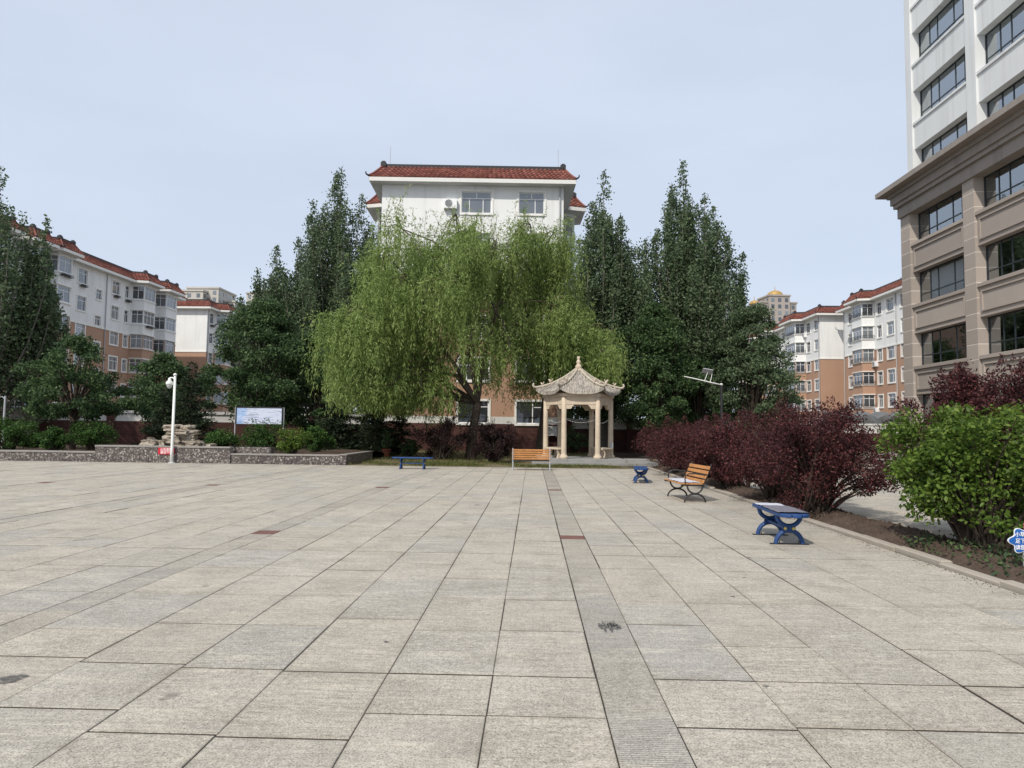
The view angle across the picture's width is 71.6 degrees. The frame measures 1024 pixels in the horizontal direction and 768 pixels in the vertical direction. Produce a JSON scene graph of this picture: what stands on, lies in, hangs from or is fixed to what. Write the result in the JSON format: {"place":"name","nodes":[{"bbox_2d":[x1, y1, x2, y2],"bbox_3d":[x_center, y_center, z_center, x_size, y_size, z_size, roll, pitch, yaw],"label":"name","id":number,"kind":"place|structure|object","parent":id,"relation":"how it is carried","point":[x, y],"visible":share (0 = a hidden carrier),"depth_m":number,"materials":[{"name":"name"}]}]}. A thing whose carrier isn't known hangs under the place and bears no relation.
{"place":"outdoors","nodes":[
{"label":"outdoors","id":0,"kind":"place"},
{"bbox_2d":[0,444,382,453],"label":"planter soil","id":1,"kind":"structure","parent":0,"point":[305,451],"depth_m":31.73,"materials":[{"name":"brown soil"}]},
{"bbox_2d":[0,416,39,449],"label":"green shrub","id":2,"kind":"object","parent":1,"relation":"on","point":[12,437],"visible":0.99,"depth_m":29.43,"materials":[{"name":"green plant"}]},
{"bbox_2d":[17,433,40,447],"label":"green shrub","id":3,"kind":"object","parent":1,"relation":"on","point":[36,443],"visible":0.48,"depth_m":31.87,"materials":[{"name":"green plant"}]},
{"bbox_2d":[0,166,69,427],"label":"poplar tree","id":4,"kind":"object","parent":1,"relation":"on","point":[7,275],"visible":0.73,"depth_m":35.59,"materials":[{"name":"green plant"}]},
{"bbox_2d":[1,214,71,435],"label":"poplar tree","id":5,"kind":"object","parent":1,"relation":"on","point":[31,281],"visible":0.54,"depth_m":36.73,"materials":[{"name":"green plant"}]},
{"bbox_2d":[33,425,78,449],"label":"green shrub","id":6,"kind":"object","parent":1,"relation":"on","point":[54,438],"visible":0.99,"depth_m":28.49,"materials":[{"name":"green plant"}]},
{"bbox_2d":[9,332,152,449],"bbox_3d":[-19.436,0.361,32.063,4.898,5.336,5.330,-2,-4,34],"label":"tree","id":7,"kind":"object","parent":1,"relation":"on","point":[96,403],"visible":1,"depth_m":31.09,"materials":[{"name":"green plant"}]},
{"bbox_2d":[66,419,119,449],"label":"green shrub","id":8,"kind":"object","parent":1,"relation":"on","point":[89,438],"visible":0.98,"depth_m":30.20,"materials":[{"name":"green plant"}]},
{"bbox_2d":[130,388,180,444],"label":"spruce tree","id":9,"kind":"object","parent":1,"relation":"on","point":[158,413],"visible":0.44,"depth_m":32.66,"materials":[{"name":"green plant"}]},
{"bbox_2d":[134,380,197,438],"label":"tree","id":10,"kind":"object","parent":1,"relation":"on","point":[143,412],"visible":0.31,"depth_m":34.69,"materials":[{"name":"green plant"}]},
{"bbox_2d":[0,408,360,444],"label":"perimeter wall","id":11,"kind":"structure","parent":1,"relation":"on","point":[128,425],"depth_m":39.29,"materials":[{"name":"brick"}]},
{"bbox_2d":[157,361,218,440],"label":"spruce tree","id":12,"kind":"object","parent":1,"relation":"on","point":[191,416],"visible":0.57,"depth_m":32.94,"materials":[{"name":"green plant"}]},
{"bbox_2d":[202,426,242,447],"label":"green shrub","id":13,"kind":"object","parent":1,"relation":"on","point":[221,439],"visible":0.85,"depth_m":29.52,"materials":[{"name":"green plant"}]},
{"bbox_2d":[234,407,284,449],"bbox_3d":[-11.514,2.042,32.301,2.280,1.990,0.110,1,-4,1],"label":"notice board","id":14,"kind":"object","parent":1,"relation":"on","point":[245,414],"visible":0.8,"depth_m":32.30,"materials":[{"name":"grey metal"}]},
{"bbox_2d":[236,417,286,449],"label":"green shrub","id":15,"kind":"object","parent":1,"relation":"on","point":[264,437],"visible":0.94,"depth_m":30.01,"materials":[{"name":"green plant"}]},
{"bbox_2d":[276,427,313,453],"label":"green shrub","id":16,"kind":"object","parent":1,"relation":"on","point":[293,445],"visible":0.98,"depth_m":28.26,"materials":[{"name":"green plant"}]},
{"bbox_2d":[302,425,336,451],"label":"green shrub","id":17,"kind":"object","parent":1,"relation":"on","point":[318,442],"visible":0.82,"depth_m":30.43,"materials":[{"name":"green plant"}]},
{"bbox_2d":[303,390,366,449],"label":"spruce tree","id":18,"kind":"object","parent":1,"relation":"on","point":[337,434],"visible":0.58,"depth_m":34.97,"materials":[{"name":"green plant"}]},
{"bbox_2d":[346,410,385,445],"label":"spruce tree","id":19,"kind":"object","parent":1,"relation":"on","point":[358,419],"visible":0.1,"depth_m":38.54,"materials":[{"name":"green plant"}]},
{"bbox_2d":[349,405,400,455],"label":"spruce tree","id":20,"kind":"object","parent":1,"relation":"on","point":[374,438],"visible":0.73,"depth_m":35.51,"materials":[{"name":"green plant"}]},
{"bbox_2d":[0,451,902,464],"bbox_3d":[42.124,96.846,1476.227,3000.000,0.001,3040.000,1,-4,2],"label":"ground","id":21,"kind":"structure","parent":0,"point":[378,455],"depth_m":42.41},
{"bbox_2d":[0,212,187,408],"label":"apartment block","id":22,"kind":"structure","parent":21,"relation":"on","point":[124,317],"depth_m":74.80,"materials":[{"name":"paint"}]},
{"bbox_2d":[58,284,69,302],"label":"window","id":23,"kind":"structure","parent":22,"relation":"in","point":[65,291],"depth_m":65.23,"materials":[{"name":"grey glass"}]},
{"bbox_2d":[59,255,71,273],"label":"window","id":24,"kind":"structure","parent":22,"relation":"in","point":[65,263],"depth_m":65.33,"materials":[{"name":"grey glass"}]},
{"bbox_2d":[76,293,87,312],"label":"window","id":25,"kind":"structure","parent":22,"relation":"in","point":[80,300],"depth_m":69.59,"materials":[{"name":"grey glass"}]},
{"bbox_2d":[77,266,88,284],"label":"window","id":26,"kind":"structure","parent":22,"relation":"in","point":[82,275],"depth_m":69.85,"materials":[{"name":"grey glass"}]},
{"bbox_2d":[107,355,117,371],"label":"window","id":27,"kind":"structure","parent":22,"relation":"in","point":[112,363],"depth_m":74.97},
{"bbox_2d":[110,304,119,321],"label":"window","id":28,"kind":"structure","parent":22,"relation":"in","point":[113,309],"depth_m":75.25,"materials":[{"name":"grey glass"}]},
{"bbox_2d":[111,278,120,296],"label":"window","id":29,"kind":"structure","parent":22,"relation":"in","point":[115,286],"depth_m":75.39,"materials":[{"name":"grey glass"}]},
{"bbox_2d":[130,334,141,347],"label":"window","id":30,"kind":"structure","parent":22,"relation":"in","point":[135,340],"depth_m":78.13,"materials":[{"name":"white glass"}]},
{"bbox_2d":[131,310,142,323],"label":"window","id":31,"kind":"structure","parent":22,"relation":"in","point":[137,315],"depth_m":78.30,"materials":[{"name":"grey glass"}]},
{"bbox_2d":[132,286,143,298],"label":"window","id":32,"kind":"structure","parent":22,"relation":"in","point":[138,291],"depth_m":78.47,"materials":[{"name":"grey glass"}]},
{"bbox_2d":[114,349,198,411],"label":"dark tree","id":33,"kind":"object","parent":21,"relation":"on","point":[165,365],"visible":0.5,"depth_m":46.15,"materials":[{"name":"green plant"}]},
{"bbox_2d":[181,287,246,309],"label":"tower block","id":34,"kind":"structure","parent":21,"relation":"on","point":[218,294],"depth_m":311.04,"materials":[{"name":"white paint"}]},
{"bbox_2d":[175,298,256,411],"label":"apartment block","id":35,"kind":"structure","parent":21,"relation":"on","point":[196,322],"depth_m":94.99,"materials":[{"name":"paint"}]},
{"bbox_2d":[192,294,313,432],"bbox_3d":[-13.284,-0.444,37.142,6.517,8.340,6.698,1,-4,2],"label":"dark tree","id":36,"kind":"object","parent":21,"relation":"on","point":[259,387],"visible":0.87,"depth_m":35.86,"materials":[{"name":"green plant"}]},
{"bbox_2d":[221,242,309,406],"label":"poplar tree","id":37,"kind":"object","parent":21,"relation":"on","point":[274,290],"visible":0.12,"depth_m":47.04,"materials":[{"name":"green plant"}]},
{"bbox_2d":[276,330,348,431],"bbox_3d":[-10.099,0.418,37.817,3.993,6.783,4.298,1,-4,2],"label":"dark tree","id":38,"kind":"object","parent":21,"relation":"on","point":[304,422],"visible":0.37,"depth_m":36.84,"materials":[{"name":"green plant"}]},
{"bbox_2d":[277,167,378,409],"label":"poplar tree","id":39,"kind":"object","parent":21,"relation":"on","point":[332,283],"visible":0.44,"depth_m":47.44,"materials":[{"name":"green plant"}]},
{"bbox_2d":[474,197,633,455],"bbox_3d":[1.726,-2.530,36.831,8.931,12.847,8.402,1,-4,2],"label":"willow tree","id":40,"kind":"object","parent":21,"relation":"on","point":[561,340],"visible":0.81,"depth_m":34.79,"materials":[{"name":"green plant"}]},
{"bbox_2d":[567,340,630,422],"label":"dark tree","id":41,"kind":"object","parent":21,"relation":"on","point":[581,412],"visible":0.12,"depth_m":39.95,"materials":[{"name":"green plant"}]},
{"bbox_2d":[567,365,633,419],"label":"dark tree","id":42,"kind":"object","parent":21,"relation":"on","point":[618,411],"visible":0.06,"depth_m":47.92,"materials":[{"name":"green plant"}]},
{"bbox_2d":[631,414,695,465],"bbox_3d":[5.903,2.160,26.418,2.710,2.114,3.670,2,-4,-17],"label":"purple bush","id":43,"kind":"object","parent":21,"relation":"on","point":[644,436],"visible":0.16,"depth_m":26.45,"materials":[{"name":"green plant"}]},
{"bbox_2d":[566,418,774,452],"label":"perimeter wall","id":44,"kind":"structure","parent":21,"relation":"on","point":[623,437],"depth_m":45.15,"materials":[{"name":"brick"}]},
{"bbox_2d":[639,418,709,472],"bbox_3d":[5.455,2.046,23.076,2.778,1.898,2.800,1,-4,2],"label":"purple bush","id":45,"kind":"object","parent":21,"relation":"on","point":[654,452],"visible":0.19,"depth_m":22.58,"materials":[{"name":"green plant"}]},
{"bbox_2d":[660,414,722,478],"bbox_3d":[5.326,1.816,19.880,2.246,1.944,2.801,1,-4,2],"label":"purple bush","id":46,"kind":"object","parent":21,"relation":"on","point":[679,453],"visible":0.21,"depth_m":20.02,"materials":[{"name":"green plant"}]},
{"bbox_2d":[668,340,736,430],"bbox_3d":[10.639,0.813,39.877,4.200,6.759,4.466,3,-4,-31],"label":"dark tree","id":47,"kind":"object","parent":21,"relation":"on","point":[701,411],"visible":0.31,"depth_m":39.34,"materials":[{"name":"green plant"}]},
{"bbox_2d":[684,413,763,488],"bbox_3d":[5.178,1.615,17.242,2.024,1.997,2.671,-1,-4,18],"label":"purple bush","id":48,"kind":"object","parent":21,"relation":"on","point":[704,452],"visible":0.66,"depth_m":16.81,"materials":[{"name":"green plant"}]},
{"bbox_2d":[706,351,769,420],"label":"dark tree","id":49,"kind":"object","parent":21,"relation":"on","point":[733,384],"visible":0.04,"depth_m":51.20,"materials":[{"name":"green plant"}]},
{"bbox_2d":[699,302,804,435],"bbox_3d":[13.031,-0.159,38.336,4.963,8.560,5.955,3,-4,-33],"label":"dark tree","id":50,"kind":"object","parent":21,"relation":"on","point":[757,370],"visible":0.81,"depth_m":37.59,"materials":[{"name":"green plant"}]},
{"bbox_2d":[737,288,797,394],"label":"tower block","id":51,"kind":"structure","parent":21,"relation":"on","point":[781,303],"depth_m":328.31,"materials":[{"name":"beige paint"}]},
{"bbox_2d":[716,405,852,499],"bbox_3d":[5.243,1.415,14.315,2.579,2.022,2.480,2,-4,-17],"label":"purple bush","id":52,"kind":"object","parent":21,"relation":"on","point":[767,490],"visible":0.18,"depth_m":14.14,"materials":[{"name":"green plant"}]},
{"bbox_2d":[748,304,844,421],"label":"apartment block","id":53,"kind":"structure","parent":21,"relation":"on","point":[815,339],"depth_m":95.28,"materials":[{"name":"paint"}]},
{"bbox_2d":[647,467,1023,594],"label":"kerb","id":54,"kind":"structure","parent":21,"relation":"on","point":[1014,586],"depth_m":8.17,"materials":[{"name":"stone"}]},
{"bbox_2d":[651,465,1023,583],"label":"soil bed","id":55,"kind":"object","parent":21,"relation":"on","point":[877,529],"visible":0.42,"depth_m":9.21,"materials":[{"name":"brown soil"}]},
{"bbox_2d":[733,393,902,513],"bbox_3d":[5.106,1.216,12.096,2.662,2.134,2.828,1,-4,2],"label":"purple bush","id":56,"kind":"object","parent":55,"relation":"in","point":[813,480],"visible":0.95,"depth_m":11.50,"materials":[{"name":"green plant"}]},
{"bbox_2d":[872,399,1023,553],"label":"green bush","id":57,"kind":"object","parent":55,"relation":"on","point":[961,479],"visible":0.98,"depth_m":8.10,"materials":[{"name":"green plant"}]},
{"bbox_2d":[895,529,1023,575],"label":"ground cover","id":58,"kind":"object","parent":55,"relation":"on","point":[989,550],"visible":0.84,"depth_m":7.74,"materials":[{"name":"green plant"}]},
{"bbox_2d":[1007,524,1023,565],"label":"garden sign","id":59,"kind":"object","parent":55,"relation":"on","point":[1016,539],"visible":1,"depth_m":7.11,"materials":[{"name":"blue metal"}]},
{"bbox_2d":[811,423,905,450],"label":"perimeter wall","id":60,"kind":"structure","parent":21,"relation":"on","point":[872,426],"depth_m":58.92,"materials":[{"name":"brick"}]},
{"bbox_2d":[817,411,902,423],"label":"tarp shed","id":61,"kind":"structure","parent":21,"relation":"on","point":[876,417],"depth_m":59.97,"materials":[{"name":"grey metal"}]},
{"bbox_2d":[833,278,904,414],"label":"apartment block","id":62,"kind":"structure","parent":21,"relation":"on","point":[873,351],"depth_m":82.91,"materials":[{"name":"paint"}]},
{"bbox_2d":[875,0,1023,447],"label":"stone tower","id":63,"kind":"structure","parent":21,"relation":"on","point":[954,195],"depth_m":31.76,"materials":[{"name":"stone"}]},
{"bbox_2d":[923,392,950,427],"bbox_3d":[20.345,1.212,32.975,0.070,1.660,4.400,1,-4,2],"label":"window","id":64,"kind":"structure","parent":63,"relation":"in","point":[927,402],"depth_m":34.77,"materials":[{"name":"glass"}]},
{"bbox_2d":[918,190,962,239],"bbox_3d":[20.455,-7.959,33.564,0.070,1.520,4.400,1,-4,2],"label":"window","id":65,"kind":"structure","parent":63,"relation":"in","point":[948,211],"depth_m":33.84,"materials":[{"name":"glass"}]},
{"bbox_2d":[919,0,963,57],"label":"window","id":66,"kind":"structure","parent":63,"relation":"in","point":[953,11],"depth_m":34.55,"materials":[{"name":"glass"}]},
{"bbox_2d":[920,255,964,301],"bbox_3d":[20.419,-4.905,33.368,0.070,1.640,4.400,1,-4,2],"label":"window","id":67,"kind":"structure","parent":63,"relation":"in","point":[947,277],"depth_m":33.68,"materials":[{"name":"glass"}]},
{"bbox_2d":[920,53,965,116],"bbox_3d":[20.811,-14.242,33.960,0.070,1.680,4.520,1,-4,2],"label":"window","id":68,"kind":"structure","parent":63,"relation":"in","point":[951,78],"depth_m":34.25,"materials":[{"name":"glass"}]},
{"bbox_2d":[921,323,966,364],"bbox_3d":[20.382,-1.832,33.170,0.070,1.640,4.400,1,-4,2],"label":"window","id":69,"kind":"structure","parent":63,"relation":"in","point":[948,343],"depth_m":33.47,"materials":[{"name":"glass"}]},
{"bbox_2d":[922,117,967,161],"bbox_3d":[20.775,-11.234,33.766,0.070,1.650,4.520,1,-4,2],"label":"window","id":70,"kind":"structure","parent":63,"relation":"in","point":[959,129],"depth_m":34.05,"materials":[{"name":"glass"}]},
{"bbox_2d":[984,155,1023,206],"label":"window","id":71,"kind":"structure","parent":63,"relation":"in","point":[1007,180],"depth_m":29.32,"materials":[{"name":"glass"}]},
{"bbox_2d":[985,2,1023,63],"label":"window","id":72,"kind":"structure","parent":63,"relation":"in","point":[1011,28],"depth_m":29.78,"materials":[{"name":"glass"}]},
{"bbox_2d":[986,231,1023,280],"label":"window","id":73,"kind":"structure","parent":63,"relation":"in","point":[1005,256],"depth_m":29.20,"materials":[{"name":"glass"}]},
{"bbox_2d":[987,76,1023,117],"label":"window","id":74,"kind":"structure","parent":63,"relation":"in","point":[1016,89],"depth_m":29.68,"materials":[{"name":"glass"}]},
{"bbox_2d":[988,308,1023,353],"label":"window","id":75,"kind":"structure","parent":63,"relation":"in","point":[1005,330],"depth_m":29.09,"materials":[{"name":"glass"}]},
{"bbox_2d":[0,0,907,423],"label":"sky","id":76,"kind":"structure","parent":0,"point":[180,142],"materials":[{"name":"blue"}]},
{"bbox_2d":[347,449,633,468],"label":"lawn","id":77,"kind":"structure","parent":0,"point":[480,458],"depth_m":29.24,"materials":[{"name":"green plant"}]},
{"bbox_2d":[378,424,394,456],"bbox_3d":[-5.982,2.707,34.378,1.119,1.603,0.857,1,-4,2],"label":"flower pot","id":78,"kind":"object","parent":77,"relation":"on","point":[386,452],"visible":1,"depth_m":34.25,"materials":[{"name":"ceramic"}]},
{"bbox_2d":[381,413,416,455],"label":"spruce tree","id":79,"kind":"object","parent":77,"relation":"on","point":[402,433],"visible":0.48,"depth_m":36.48,"materials":[{"name":"green plant"}]},
{"bbox_2d":[398,439,421,456],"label":"green shrub","id":80,"kind":"object","parent":77,"relation":"on","point":[407,449],"visible":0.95,"depth_m":34.39,"materials":[{"name":"green plant"}]},
{"bbox_2d":[300,183,542,459],"bbox_3d":[-3.671,-2.493,33.577,10.422,12.230,11.641,1,-4,2],"label":"willow tree","id":81,"kind":"object","parent":77,"relation":"on","point":[399,321],"visible":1,"depth_m":30.64,"materials":[{"name":"green plant"}]},
{"bbox_2d":[408,414,478,459],"bbox_3d":[-2.974,2.423,32.127,2.925,2.105,2.795,-1,-4,28],"label":"purple shrub","id":82,"kind":"object","parent":77,"relation":"on","point":[438,441],"visible":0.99,"depth_m":31.80,"materials":[{"name":"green plant"}]},
{"bbox_2d":[363,147,588,451],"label":"apartment block","id":83,"kind":"structure","parent":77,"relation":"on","point":[496,190],"depth_m":45.48,"materials":[{"name":"paint"}]},
{"bbox_2d":[456,399,490,424],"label":"window","id":84,"kind":"structure","parent":83,"relation":"in","point":[485,413],"depth_m":44.80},
{"bbox_2d":[459,189,493,214],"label":"window","id":85,"kind":"structure","parent":83,"relation":"in","point":[477,200],"depth_m":45.66,"materials":[{"name":"grey glass"}]},
{"bbox_2d":[514,399,541,425],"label":"window","id":86,"kind":"structure","parent":83,"relation":"in","point":[527,418],"depth_m":44.84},
{"bbox_2d":[517,190,546,215],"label":"window","id":87,"kind":"structure","parent":83,"relation":"in","point":[537,204],"depth_m":45.71,"materials":[{"name":"grey glass"}]},
{"bbox_2d":[470,417,517,462],"bbox_3d":[-0.833,2.379,29.909,1.981,1.948,1.819,-1,-4,19],"label":"purple shrub","id":88,"kind":"object","parent":77,"relation":"on","point":[494,450],"visible":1,"depth_m":29.65,"materials":[{"name":"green plant"}]},
{"bbox_2d":[556,425,588,452],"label":"green shrub","id":89,"kind":"object","parent":77,"relation":"on","point":[576,446],"visible":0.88,"depth_m":42.12,"materials":[{"name":"green plant"}]},
{"bbox_2d":[531,356,657,466],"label":"pavilion","id":90,"kind":"structure","parent":77,"relation":"on","point":[578,385],"depth_m":29.23,"materials":[{"name":"grey stone"}]},
{"bbox_2d":[0,461,1023,767],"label":"plaza","id":91,"kind":"structure","parent":0,"point":[186,615],"depth_m":4.98,"materials":[{"name":"stone"}]},
{"bbox_2d":[166,373,176,462],"bbox_3d":[-12.819,1.273,26.649,0.455,3.370,0.270,1,-4,2],"label":"camera pole","id":92,"kind":"object","parent":91,"relation":"on","point":[169,384],"visible":0.96,"depth_m":26.62,"materials":[{"name":"white metal"}]},
{"bbox_2d":[0,445,372,464],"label":"stone planter","id":93,"kind":"object","parent":91,"relation":"on","point":[181,454],"visible":0.98,"depth_m":26.74,"materials":[{"name":"stone"}]},
{"bbox_2d":[139,424,216,445],"bbox_3d":[-13.087,2.087,27.902,3.055,1.007,0.968,1,-4,2],"label":"rockery","id":94,"kind":"object","parent":93,"relation":"on","point":[185,435],"visible":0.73,"depth_m":27.67,"materials":[{"name":"stone"}]},
{"bbox_2d":[392,457,433,468],"bbox_3d":[-3.442,2.740,24.582,1.460,0.408,0.470,1,-4,2],"label":"backless bench","id":95,"kind":"object","parent":91,"relation":"on","point":[401,463],"visible":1,"depth_m":24.46,"materials":[{"name":"blue paint"}]},
{"bbox_2d":[512,448,550,470],"bbox_3d":[0.677,2.621,24.766,1.340,0.765,0.575,1,-4,2],"label":"slatted bench","id":96,"kind":"object","parent":91,"relation":"on","point":[547,457],"visible":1,"depth_m":24.55,"materials":[{"name":"orange wood"}]},
{"bbox_2d":[631,466,647,482],"bbox_3d":[3.548,2.503,19.586,0.470,0.408,1.460,0,-4,8],"label":"backless bench","id":97,"kind":"object","parent":91,"relation":"on","point":[642,473],"visible":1,"depth_m":19.18,"materials":[{"name":"blue paint"}]},
{"bbox_2d":[664,461,711,502],"bbox_3d":[3.648,2.015,14.755,0.632,0.764,1.340,1,-4,-2],"label":"slatted bench","id":98,"kind":"object","parent":91,"relation":"on","point":[698,475],"visible":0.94,"depth_m":14.38,"materials":[{"name":"orange wood"}]},
{"bbox_2d":[752,503,808,544],"bbox_3d":[3.516,1.845,9.344,0.470,0.408,1.460,0,-4,4],"label":"backless bench","id":99,"kind":"object","parent":91,"relation":"on","point":[779,523],"visible":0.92,"depth_m":8.93,"materials":[{"name":"blue paint"}]},
{"bbox_2d":[761,505,808,512],"bbox_3d":[3.508,1.612,9.174,0.373,0.022,0.790,0,-4,4],"label":"seat","id":100,"kind":"object","parent":99,"relation":"on","point":[777,508],"visible":1,"depth_m":9.11,"materials":[{"name":"grey stone"}]},
{"bbox_2d":[613,452,889,470],"bbox_3d":[11.946,3.905,37.000,15.000,0.060,21.000,1,-4,2],"label":"back bed","id":101,"kind":"object","parent":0,"point":[629,455],"visible":0.08,"depth_m":37.37,"materials":[{"name":"soil"}]},
{"bbox_2d":[566,169,643,454],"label":"poplar tree","id":102,"kind":"object","parent":101,"relation":"on","point":[611,299],"visible":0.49,"depth_m":41.20,"materials":[{"name":"green plant"}]},
{"bbox_2d":[610,301,711,456],"bbox_3d":[7.655,-0.291,37.788,5.536,8.621,5.015,4,-5,-41],"label":"dark tree","id":103,"kind":"object","parent":101,"relation":"on","point":[652,405],"visible":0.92,"depth_m":37.07,"materials":[{"name":"green plant"}]},
{"bbox_2d":[623,159,754,417],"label":"poplar tree","id":104,"kind":"object","parent":101,"relation":"on","point":[696,290],"visible":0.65,"depth_m":40.81,"materials":[{"name":"green plant"}]},
{"bbox_2d":[684,368,722,428],"bbox_3d":[8.567,1.414,31.762,1.718,4.258,0.331,0,-4,7],"label":"solar lamp","id":105,"kind":"object","parent":101,"relation":"on","point":[706,371],"visible":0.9,"depth_m":31.75,"materials":[{"name":"white metal"}]},
{"bbox_2d":[640,456,1022,556],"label":"side paving","id":106,"kind":"structure","parent":0,"point":[881,505],"depth_m":13.14,"materials":[{"name":"stone"}]},
{"bbox_2d":[888,356,1023,515],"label":"purple bush","id":107,"kind":"object","parent":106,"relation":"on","point":[949,382],"visible":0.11,"depth_m":9.44,"materials":[{"name":"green plant"}]},
{"bbox_2d":[916,353,1023,529],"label":"purple bush","id":108,"kind":"object","parent":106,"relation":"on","point":[980,401],"visible":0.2,"depth_m":9.13,"materials":[{"name":"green plant"}]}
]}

